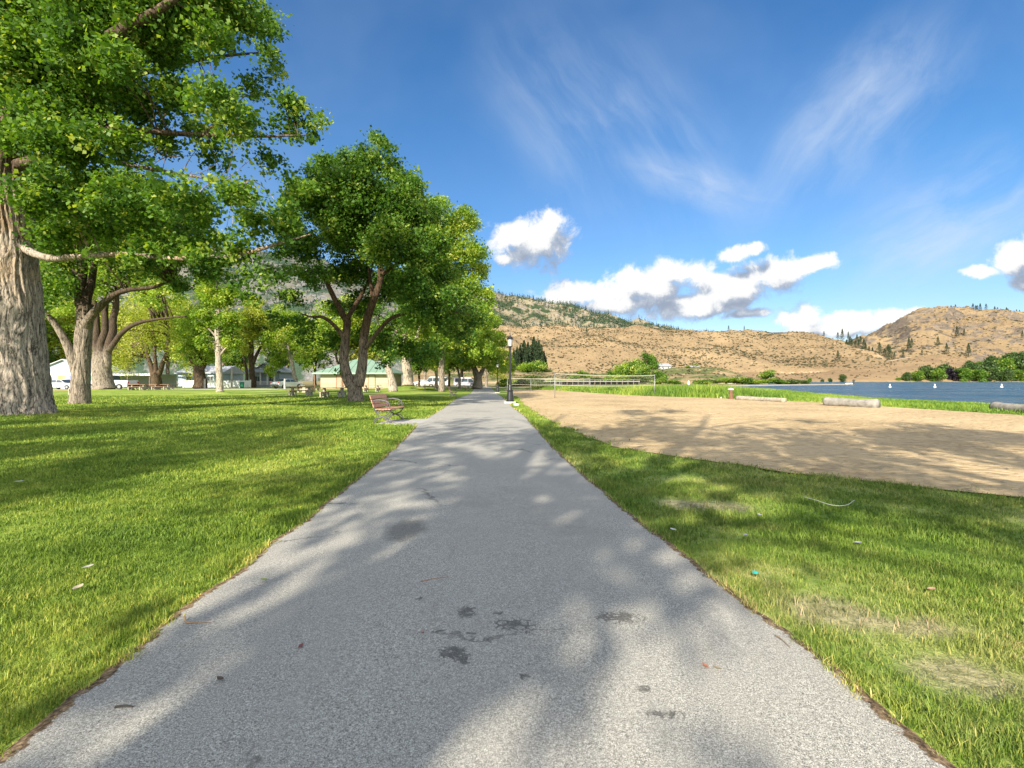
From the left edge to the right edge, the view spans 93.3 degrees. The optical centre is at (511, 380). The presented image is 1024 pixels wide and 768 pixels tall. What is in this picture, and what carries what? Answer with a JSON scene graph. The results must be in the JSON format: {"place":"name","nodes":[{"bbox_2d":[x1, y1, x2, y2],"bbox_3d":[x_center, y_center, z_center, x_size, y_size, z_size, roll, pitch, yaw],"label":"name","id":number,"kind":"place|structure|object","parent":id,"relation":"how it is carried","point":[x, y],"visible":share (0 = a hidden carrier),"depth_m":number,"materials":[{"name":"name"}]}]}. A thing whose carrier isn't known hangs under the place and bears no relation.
{"place":"outdoors","nodes":[
{"label":"outdoors","id":0,"kind":"place"},
{"bbox_2d":[53,389,279,389],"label":"road","id":1,"kind":"structure","parent":0,"point":[200,389],"depth_m":68.81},
{"bbox_2d":[52,379,69,388],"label":"parked car","id":2,"kind":"object","parent":1,"relation":"on","point":[59,383],"visible":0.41,"depth_m":69.62,"materials":[{"name":"paint"}]},
{"bbox_2d":[91,375,138,388],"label":"pickup truck","id":3,"kind":"object","parent":1,"relation":"on","point":[119,383],"visible":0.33,"depth_m":68.51,"materials":[{"name":"paint"}]},
{"bbox_2d":[39,246,474,380],"bbox_3d":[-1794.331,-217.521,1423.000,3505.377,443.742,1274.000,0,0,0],"label":"mountain","id":4,"kind":"structure","parent":0,"point":[302,375],"depth_m":923.81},
{"bbox_2d":[380,418,432,424],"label":"concrete pad","id":5,"kind":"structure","parent":0,"point":[406,421],"depth_m":15.59,"materials":[{"name":"grey concrete"}]},
{"bbox_2d":[369,394,403,423],"bbox_3d":[-4.037,0.909,15.639,0.716,0.908,1.500,0,0,4],"label":"park bench","id":6,"kind":"object","parent":5,"relation":"on","point":[386,404],"visible":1,"depth_m":15.35,"materials":[{"name":"brown wood"}]},
{"bbox_2d":[0,386,956,767],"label":"path","id":7,"kind":"structure","parent":0,"point":[560,612],"depth_m":2.32,"materials":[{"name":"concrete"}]},
{"bbox_2d":[0,381,1023,767],"bbox_3d":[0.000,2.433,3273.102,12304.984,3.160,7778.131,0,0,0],"label":"ground","id":8,"kind":"structure","parent":0,"point":[944,667],"depth_m":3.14,"materials":[{"name":"green plant"}]},
{"bbox_2d":[47,338,65,362],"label":"park tree","id":9,"kind":"object","parent":8,"relation":"on","point":[52,357],"visible":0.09,"depth_m":118.28,"materials":[{"name":"green plant"}]},
{"bbox_2d":[44,294,73,351],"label":"park tree","id":10,"kind":"object","parent":8,"relation":"on","point":[50,328],"visible":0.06,"depth_m":117.42,"materials":[{"name":"green plant"}]},
{"bbox_2d":[47,297,75,361],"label":"park tree","id":11,"kind":"object","parent":8,"relation":"on","point":[60,350],"visible":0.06,"depth_m":120.31,"materials":[{"name":"green plant"}]},
{"bbox_2d":[56,293,121,358],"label":"park tree","id":12,"kind":"object","parent":8,"relation":"on","point":[70,327],"visible":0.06,"depth_m":120.40,"materials":[{"name":"green plant"}]},
{"bbox_2d":[50,359,130,379],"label":"house","id":13,"kind":"structure","parent":8,"relation":"on","point":[61,366],"depth_m":104.01,"materials":[{"name":"white paint"}]},
{"bbox_2d":[72,295,152,373],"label":"park tree","id":14,"kind":"object","parent":8,"relation":"on","point":[119,317],"visible":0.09,"depth_m":121.40,"materials":[{"name":"green plant"}]},
{"bbox_2d":[51,374,177,386],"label":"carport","id":15,"kind":"object","parent":8,"relation":"on","point":[147,378],"visible":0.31,"depth_m":91.50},
{"bbox_2d":[48,262,195,388],"bbox_3d":[-51.310,-10.708,63.608,26.430,24.242,13.974,0,0,23],"label":"cottonwood tree","id":16,"kind":"object","parent":8,"relation":"on","point":[106,338],"visible":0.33,"depth_m":62.04,"materials":[{"name":"plant"}]},
{"bbox_2d":[35,161,232,403],"bbox_3d":[-21.972,-6.004,27.404,16.380,14.860,9.269,0,0,42],"label":"cottonwood tree","id":17,"kind":"object","parent":8,"relation":"on","point":[69,282],"visible":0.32,"depth_m":25.73,"materials":[{"name":"green plant"}]},
{"bbox_2d":[128,384,150,389],"bbox_3d":[-49.262,0.923,63.687,2.100,0.765,1.720,0,0,-6],"label":"picnic table","id":18,"kind":"object","parent":8,"relation":"on","point":[132,387],"visible":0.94,"depth_m":63.56,"materials":[{"name":"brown wood"}]},
{"bbox_2d":[117,293,196,373],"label":"park tree","id":19,"kind":"object","parent":8,"relation":"on","point":[167,364],"visible":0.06,"depth_m":128.17,"materials":[{"name":"green plant"}]},
{"bbox_2d":[112,291,208,385],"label":"willow tree","id":20,"kind":"object","parent":8,"relation":"on","point":[140,344],"visible":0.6,"depth_m":83.49,"materials":[{"name":"green plant"}]},
{"bbox_2d":[0,0,336,415],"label":"cottonwood tree","id":21,"kind":"object","parent":8,"relation":"on","point":[101,53],"visible":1,"depth_m":15.31,"materials":[{"name":"green plant"}]},
{"bbox_2d":[169,313,215,368],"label":"park tree","id":22,"kind":"object","parent":8,"relation":"on","point":[180,363],"visible":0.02,"depth_m":122.55,"materials":[{"name":"green plant"}]},
{"bbox_2d":[168,279,231,388],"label":"park tree","id":23,"kind":"object","parent":8,"relation":"on","point":[200,360],"visible":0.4,"depth_m":76.14,"materials":[{"name":"green plant"}]},
{"bbox_2d":[174,363,244,386],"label":"house","id":24,"kind":"structure","parent":8,"relation":"on","point":[237,373],"depth_m":97.32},
{"bbox_2d":[183,380,250,387],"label":"white fence","id":25,"kind":"object","parent":8,"relation":"on","point":[227,383],"visible":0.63,"depth_m":86.06,"materials":[{"name":"white wood"}]},
{"bbox_2d":[187,228,248,391],"bbox_3d":[-28.325,-6.698,46.672,6.122,15.834,4.742,0,0,0],"label":"birch tree","id":26,"kind":"object","parent":8,"relation":"on","point":[219,321],"visible":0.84,"depth_m":46.00,"materials":[{"name":"green plant"}]},
{"bbox_2d":[210,305,259,374],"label":"park tree","id":27,"kind":"object","parent":8,"relation":"on","point":[223,355],"visible":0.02,"depth_m":128.47,"materials":[{"name":"green plant"}]},
{"bbox_2d":[222,347,248,375],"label":"park tree","id":28,"kind":"object","parent":8,"relation":"on","point":[234,358],"visible":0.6,"depth_m":110.17,"materials":[{"name":"green plant"}]},
{"bbox_2d":[230,297,282,387],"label":"park tree","id":29,"kind":"object","parent":8,"relation":"on","point":[254,321],"visible":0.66,"depth_m":88.57,"materials":[{"name":"green plant"}]},
{"bbox_2d":[242,362,292,386],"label":"porch house","id":30,"kind":"structure","parent":8,"relation":"on","point":[263,380],"depth_m":93.99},
{"bbox_2d":[265,352,289,368],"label":"park tree","id":31,"kind":"object","parent":8,"relation":"on","point":[281,360],"visible":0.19,"depth_m":97.11,"materials":[{"name":"green plant"}]},
{"bbox_2d":[253,311,316,367],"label":"park tree","id":32,"kind":"object","parent":8,"relation":"on","point":[292,353],"visible":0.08,"depth_m":110.69,"materials":[{"name":"green plant"}]},
{"bbox_2d":[270,379,303,387],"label":"parked car","id":33,"kind":"object","parent":8,"relation":"on","point":[290,383],"visible":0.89,"depth_m":78.99,"materials":[{"name":"paint"}]},
{"bbox_2d":[257,304,317,387],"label":"park tree","id":34,"kind":"object","parent":8,"relation":"on","point":[273,345],"visible":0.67,"depth_m":84.46,"materials":[{"name":"green plant"}]},
{"bbox_2d":[285,387,315,395],"bbox_3d":[-18.600,0.968,42.554,2.100,0.765,1.720,0,0,-6],"label":"picnic table","id":35,"kind":"object","parent":8,"relation":"on","point":[292,391],"visible":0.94,"depth_m":42.30,"materials":[{"name":"brown wood"}]},
{"bbox_2d":[295,385,319,391],"bbox_3d":[-22.593,0.968,53.641,1.720,0.765,2.100,0,0,16],"label":"picnic table","id":36,"kind":"object","parent":8,"relation":"on","point":[311,388],"visible":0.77,"depth_m":53.09,"materials":[{"name":"beige concrete"}]},
{"bbox_2d":[294,312,334,384],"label":"park tree","id":37,"kind":"object","parent":8,"relation":"on","point":[317,360],"visible":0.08,"depth_m":117.66,"materials":[{"name":"green plant"}]},
{"bbox_2d":[317,387,346,396],"bbox_3d":[-14.257,0.968,38.512,2.100,0.765,1.720,0,0,0],"label":"picnic table","id":38,"kind":"object","parent":8,"relation":"on","point":[341,393],"visible":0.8,"depth_m":38.34,"materials":[{"name":"beige concrete"}]},
{"bbox_2d":[303,293,370,364],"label":"park tree","id":39,"kind":"object","parent":8,"relation":"on","point":[323,325],"visible":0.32,"depth_m":108.69,"materials":[{"name":"green plant"}]},
{"bbox_2d":[312,359,403,388],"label":"park building","id":40,"kind":"structure","parent":8,"relation":"on","point":[374,376],"depth_m":78.00,"materials":[{"name":"brick"}]},
{"bbox_2d":[368,375,374,387],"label":"door","id":41,"kind":"structure","parent":40,"relation":"in","point":[371,378],"depth_m":77.96,"materials":[{"name":"beige"}]},
{"bbox_2d":[332,316,393,363],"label":"park tree","id":42,"kind":"object","parent":8,"relation":"on","point":[354,356],"visible":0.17,"depth_m":111.76,"materials":[{"name":"green plant"}]},
{"bbox_2d":[252,125,492,400],"bbox_3d":[-8.909,-8.178,30.100,15.393,19.188,12.002,0,0,0],"label":"cottonwood tree","id":43,"kind":"object","parent":8,"relation":"on","point":[367,214],"visible":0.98,"depth_m":27.74,"materials":[{"name":"green plant"}]},
{"bbox_2d":[360,233,440,391],"bbox_3d":[-13.250,-8.664,58.238,10.213,20.400,10.976,0,0,0],"label":"cottonwood tree","id":44,"kind":"object","parent":8,"relation":"on","point":[396,323],"visible":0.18,"depth_m":56.71,"materials":[{"name":"green plant"}]},
{"bbox_2d":[399,336,428,386],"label":"park tree","id":45,"kind":"object","parent":8,"relation":"on","point":[418,370],"visible":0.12,"depth_m":83.88,"materials":[{"name":"green plant"}]},
{"bbox_2d":[388,264,454,385],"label":"cottonwood tree","id":46,"kind":"object","parent":8,"relation":"on","point":[409,370],"visible":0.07,"depth_m":69.28,"materials":[{"name":"green plant"}]},
{"bbox_2d":[426,377,447,385],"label":"parked van","id":47,"kind":"object","parent":8,"relation":"on","point":[431,379],"visible":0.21,"depth_m":99.11,"materials":[{"name":"paint"}]},
{"bbox_2d":[418,332,469,388],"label":"park tree","id":48,"kind":"object","parent":8,"relation":"on","point":[449,352],"visible":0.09,"depth_m":77.39,"materials":[{"name":"green plant"}]},
{"bbox_2d":[438,363,456,387],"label":"park tree","id":49,"kind":"object","parent":8,"relation":"on","point":[448,370],"visible":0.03,"depth_m":91.85,"materials":[{"name":"green plant"}]},
{"bbox_2d":[422,192,500,391],"bbox_3d":[-7.698,-11.392,62.521,12.600,26.106,14.306,0,0,0],"label":"cottonwood tree","id":50,"kind":"object","parent":8,"relation":"on","point":[471,254],"visible":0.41,"depth_m":58.84,"materials":[{"name":"green plant"}]},
{"bbox_2d":[453,377,473,386],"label":"parked van","id":51,"kind":"object","parent":8,"relation":"on","point":[467,380],"visible":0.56,"depth_m":107.09,"materials":[{"name":"paint"}]},
{"bbox_2d":[445,343,483,388],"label":"park tree","id":52,"kind":"object","parent":8,"relation":"on","point":[468,361],"visible":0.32,"depth_m":82.55,"materials":[{"name":"green plant"}]},
{"bbox_2d":[448,313,508,388],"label":"cottonwood tree","id":53,"kind":"object","parent":8,"relation":"on","point":[488,363],"visible":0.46,"depth_m":85.99,"materials":[{"name":"green plant"}]},
{"bbox_2d":[476,329,513,386],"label":"park tree","id":54,"kind":"object","parent":8,"relation":"on","point":[491,374],"visible":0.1,"depth_m":111.69,"materials":[{"name":"green plant"}]},
{"bbox_2d":[495,377,512,386],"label":"bush","id":55,"kind":"object","parent":8,"relation":"on","point":[502,383],"visible":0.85,"depth_m":117.13,"materials":[{"name":"green plant"}]},
{"bbox_2d":[498,349,515,379],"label":"park tree","id":56,"kind":"object","parent":8,"relation":"on","point":[512,364],"visible":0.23,"depth_m":117.36,"materials":[{"name":"green plant"}]},
{"bbox_2d":[504,334,515,403],"bbox_3d":[-0.113,-0.675,28.321,0.680,4.350,0.680,0,0,0],"label":"lamp post","id":57,"kind":"object","parent":8,"relation":"on","point":[510,399],"visible":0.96,"depth_m":28.23,"materials":[{"name":"black metal"}]},
{"bbox_2d":[515,377,536,385],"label":"bush","id":58,"kind":"object","parent":8,"relation":"on","point":[524,382],"visible":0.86,"depth_m":128.83,"materials":[{"name":"green plant"}]},
{"bbox_2d":[523,374,547,381],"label":"bush","id":59,"kind":"object","parent":8,"relation":"on","point":[534,377],"visible":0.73,"depth_m":198.02,"materials":[{"name":"green plant"}]},
{"bbox_2d":[547,380,639,384],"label":"trestle bridge","id":60,"kind":"structure","parent":8,"relation":"on","point":[600,382],"depth_m":165.60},
{"bbox_2d":[554,372,654,397],"bbox_3d":[8.040,0.574,40.062,11.788,2.380,0.105,0,0,-35],"label":"volleyball net","id":61,"kind":"object","parent":8,"relation":"on","point":[601,379],"visible":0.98,"depth_m":39.48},
{"bbox_2d":[627,373,653,383],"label":"bush","id":62,"kind":"object","parent":8,"relation":"on","point":[643,379],"visible":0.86,"depth_m":207.43,"materials":[{"name":"green plant"}]},
{"bbox_2d":[525,382,764,398],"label":"reeds","id":63,"kind":"object","parent":8,"relation":"on","point":[697,390],"visible":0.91,"depth_m":43.95,"materials":[{"name":"green plant"}]},
{"bbox_2d":[649,376,669,383],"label":"bush","id":64,"kind":"object","parent":8,"relation":"on","point":[660,380],"visible":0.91,"depth_m":188.36,"materials":[{"name":"green plant"}]},
{"bbox_2d":[712,377,740,383],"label":"bush","id":65,"kind":"object","parent":8,"relation":"on","point":[729,380],"visible":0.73,"depth_m":202.52,"materials":[{"name":"green plant"}]},
{"bbox_2d":[445,306,1023,379],"bbox_3d":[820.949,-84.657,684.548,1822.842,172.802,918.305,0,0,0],"label":"sagebrush","id":66,"kind":"object","parent":8,"relation":"on","point":[723,351],"visible":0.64,"depth_m":675.73,"materials":[{"name":"green plant"}]},
{"bbox_2d":[731,376,752,383],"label":"bush","id":67,"kind":"object","parent":8,"relation":"on","point":[745,380],"visible":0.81,"depth_m":202.77,"materials":[{"name":"green plant"}]},
{"bbox_2d":[735,396,786,401],"bbox_3d":[15.925,1.229,31.109,0.354,0.347,4.115,0,0,-14],"label":"driftwood log","id":68,"kind":"object","parent":8,"relation":"on","point":[773,399],"visible":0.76,"depth_m":30.79,"materials":[{"name":"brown wood"}]},
{"bbox_2d":[747,379,775,383],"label":"bush","id":69,"kind":"object","parent":8,"relation":"on","point":[760,381],"visible":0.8,"depth_m":207.85,"materials":[{"name":"green plant"}]},
{"bbox_2d":[899,372,911,380],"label":"shore tree","id":70,"kind":"object","parent":8,"relation":"on","point":[906,376],"visible":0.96,"depth_m":466.43,"materials":[{"name":"green plant"}]},
{"bbox_2d":[910,370,925,381],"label":"shore tree","id":71,"kind":"object","parent":8,"relation":"on","point":[917,375],"visible":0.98,"depth_m":463.17,"materials":[{"name":"green plant"}]},
{"bbox_2d":[917,364,936,380],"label":"shore tree","id":72,"kind":"object","parent":8,"relation":"on","point":[927,369],"visible":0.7,"depth_m":470.04,"materials":[{"name":"green plant"}]},
{"bbox_2d":[929,368,947,381],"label":"shore tree","id":73,"kind":"object","parent":8,"relation":"on","point":[939,374],"visible":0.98,"depth_m":460.77,"materials":[{"name":"green plant"}]},
{"bbox_2d":[945,367,960,380],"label":"shore tree","id":74,"kind":"object","parent":8,"relation":"on","point":[951,374],"visible":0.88,"depth_m":467.58,"materials":[{"name":"purple plant"}]},
{"bbox_2d":[954,367,973,381],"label":"shore tree","id":75,"kind":"object","parent":8,"relation":"on","point":[965,374],"visible":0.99,"depth_m":459.48,"materials":[{"name":"green plant"}]},
{"bbox_2d":[961,361,985,370],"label":"shore tree","id":76,"kind":"object","parent":8,"relation":"on","point":[972,366],"visible":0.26,"depth_m":474.04,"materials":[{"name":"green plant"}]},
{"bbox_2d":[972,369,990,381],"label":"shore tree","id":77,"kind":"object","parent":8,"relation":"on","point":[980,375],"visible":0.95,"depth_m":457.98,"materials":[{"name":"green plant"}]},
{"bbox_2d":[980,364,1003,381],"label":"shore tree","id":78,"kind":"object","parent":8,"relation":"on","point":[995,370],"visible":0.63,"depth_m":458.94,"materials":[{"name":"green plant"}]},
{"bbox_2d":[989,402,1023,411],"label":"driftwood log","id":79,"kind":"object","parent":8,"relation":"on","point":[1004,406],"visible":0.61,"depth_m":20.11,"materials":[{"name":"grey wood"}]},
{"bbox_2d":[998,368,1017,381],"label":"shore tree","id":80,"kind":"object","parent":8,"relation":"on","point":[1006,373],"visible":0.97,"depth_m":460.31,"materials":[{"name":"green plant"}]},
{"bbox_2d":[1011,369,1023,381],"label":"shore tree","id":81,"kind":"object","parent":8,"relation":"on","point":[1018,376],"visible":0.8,"depth_m":464.05,"materials":[{"name":"green plant"}]},
{"bbox_2d":[32,0,1023,341],"label":"sky","id":82,"kind":"structure","parent":0,"point":[856,167],"materials":[{"name":"blue"}]},
{"bbox_2d":[477,292,675,329],"bbox_3d":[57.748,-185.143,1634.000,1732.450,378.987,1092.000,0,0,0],"label":"hill","id":83,"kind":"structure","parent":0,"point":[544,308],"depth_m":1425.02,"materials":[{"name":"beige soil"}]},
{"bbox_2d":[414,366,767,383],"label":"terrace","id":84,"kind":"structure","parent":0,"point":[686,378],"depth_m":254.39,"materials":[{"name":"beige soil"}]},
{"bbox_2d":[512,347,521,369],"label":"pine tree","id":85,"kind":"object","parent":84,"relation":"on","point":[517,358],"visible":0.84,"depth_m":329.39,"materials":[{"name":"green plant"}]},
{"bbox_2d":[515,361,536,371],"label":"bush","id":86,"kind":"object","parent":84,"relation":"on","point":[525,367],"visible":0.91,"depth_m":315.09,"materials":[{"name":"green plant"}]},
{"bbox_2d":[530,358,548,371],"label":"bush","id":87,"kind":"object","parent":84,"relation":"on","point":[539,366],"visible":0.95,"depth_m":313.23,"materials":[{"name":"green plant"}]},
{"bbox_2d":[603,374,631,380],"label":"bush","id":88,"kind":"object","parent":84,"relation":"on","point":[612,378],"visible":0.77,"depth_m":212.72,"materials":[{"name":"green plant"}]},
{"bbox_2d":[613,361,629,374],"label":"bush","id":89,"kind":"object","parent":84,"relation":"on","point":[618,369],"visible":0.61,"depth_m":267.92,"materials":[{"name":"green plant"}]},
{"bbox_2d":[623,357,647,374],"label":"bush","id":90,"kind":"object","parent":84,"relation":"on","point":[634,365],"visible":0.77,"depth_m":259.82,"materials":[{"name":"green plant"}]},
{"bbox_2d":[634,365,651,374],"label":"bush","id":91,"kind":"object","parent":84,"relation":"on","point":[644,371],"visible":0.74,"depth_m":248.07,"materials":[{"name":"green plant"}]},
{"bbox_2d":[639,351,658,369],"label":"bay tree","id":92,"kind":"object","parent":84,"relation":"on","point":[651,361],"visible":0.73,"depth_m":317.72,"materials":[{"name":"green plant"}]},
{"bbox_2d":[650,369,669,378],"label":"bush","id":93,"kind":"object","parent":84,"relation":"on","point":[658,374],"visible":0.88,"depth_m":233.53,"materials":[{"name":"green plant"}]},
{"bbox_2d":[757,369,777,378],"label":"bush","id":94,"kind":"object","parent":84,"relation":"on","point":[767,374],"visible":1,"depth_m":297.63,"materials":[{"name":"green plant"}]},
{"bbox_2d":[422,325,889,373],"bbox_3d":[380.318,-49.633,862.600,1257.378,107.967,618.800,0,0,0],"label":"hill","id":95,"kind":"structure","parent":0,"point":[593,356],"depth_m":665.46,"materials":[{"name":"brown soil"}]},
{"bbox_2d":[37,239,714,330],"bbox_3d":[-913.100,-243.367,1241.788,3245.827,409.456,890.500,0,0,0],"label":"forest","id":96,"kind":"object","parent":95,"relation":"on","point":[600,316],"visible":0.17,"depth_m":1369.15,"materials":[{"name":"green plant"}]},
{"bbox_2d":[503,389,1023,496],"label":"beach sand","id":97,"kind":"structure","parent":0,"point":[949,450],"depth_m":11.70,"materials":[{"name":"beige sand"}]},
{"bbox_2d":[823,397,879,407],"bbox_3d":[17.044,1.147,24.354,0.545,0.542,2.556,0,0,-20],"label":"driftwood log","id":98,"kind":"object","parent":97,"relation":"on","point":[851,402],"visible":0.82,"depth_m":24.08,"materials":[{"name":"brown wood"}]},
{"bbox_2d":[713,384,853,385],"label":"gravel spit","id":99,"kind":"structure","parent":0,"point":[789,384],"depth_m":165.43,"materials":[{"name":"beige gravel"}]},
{"bbox_2d":[736,355,1023,381],"bbox_3d":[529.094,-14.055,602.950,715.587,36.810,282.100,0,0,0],"label":"slope","id":100,"kind":"structure","parent":0,"point":[885,375],"depth_m":525.09,"materials":[{"name":"beige soil"}]},
{"bbox_2d":[977,359,1002,367],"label":"shore tree","id":101,"kind":"object","parent":100,"relation":"on","point":[990,362],"visible":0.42,"depth_m":517.59,"materials":[{"name":"green plant"}]},
{"bbox_2d":[995,356,1015,370],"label":"shore tree","id":102,"kind":"object","parent":100,"relation":"on","point":[1007,362],"visible":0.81,"depth_m":516.76,"materials":[{"name":"green plant"}]},
{"bbox_2d":[1008,351,1023,370],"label":"shore tree","id":103,"kind":"object","parent":100,"relation":"on","point":[1019,359],"visible":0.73,"depth_m":519.94,"materials":[{"name":"green plant"}]},
{"bbox_2d":[737,382,1023,403],"bbox_3d":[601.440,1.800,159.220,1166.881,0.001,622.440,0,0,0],"label":"lake water","id":104,"kind":"structure","parent":0,"point":[991,392],"depth_m":84.12,"materials":[{"name":"blue liquid"}]},
{"bbox_2d":[767,377,789,383],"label":"bush","id":105,"kind":"object","parent":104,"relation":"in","point":[779,381],"visible":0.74,"depth_m":213.59,"materials":[{"name":"green plant"}]},
{"bbox_2d":[762,388,1023,414],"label":"shore grass","id":106,"kind":"structure","parent":0,"point":[805,396],"depth_m":26.69,"materials":[{"name":"green plant"}]},
{"bbox_2d":[850,306,1023,361],"bbox_3d":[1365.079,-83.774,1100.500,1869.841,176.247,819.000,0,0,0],"label":"hill","id":107,"kind":"structure","parent":0,"point":[917,317],"depth_m":852.25,"materials":[{"name":"brown soil"}]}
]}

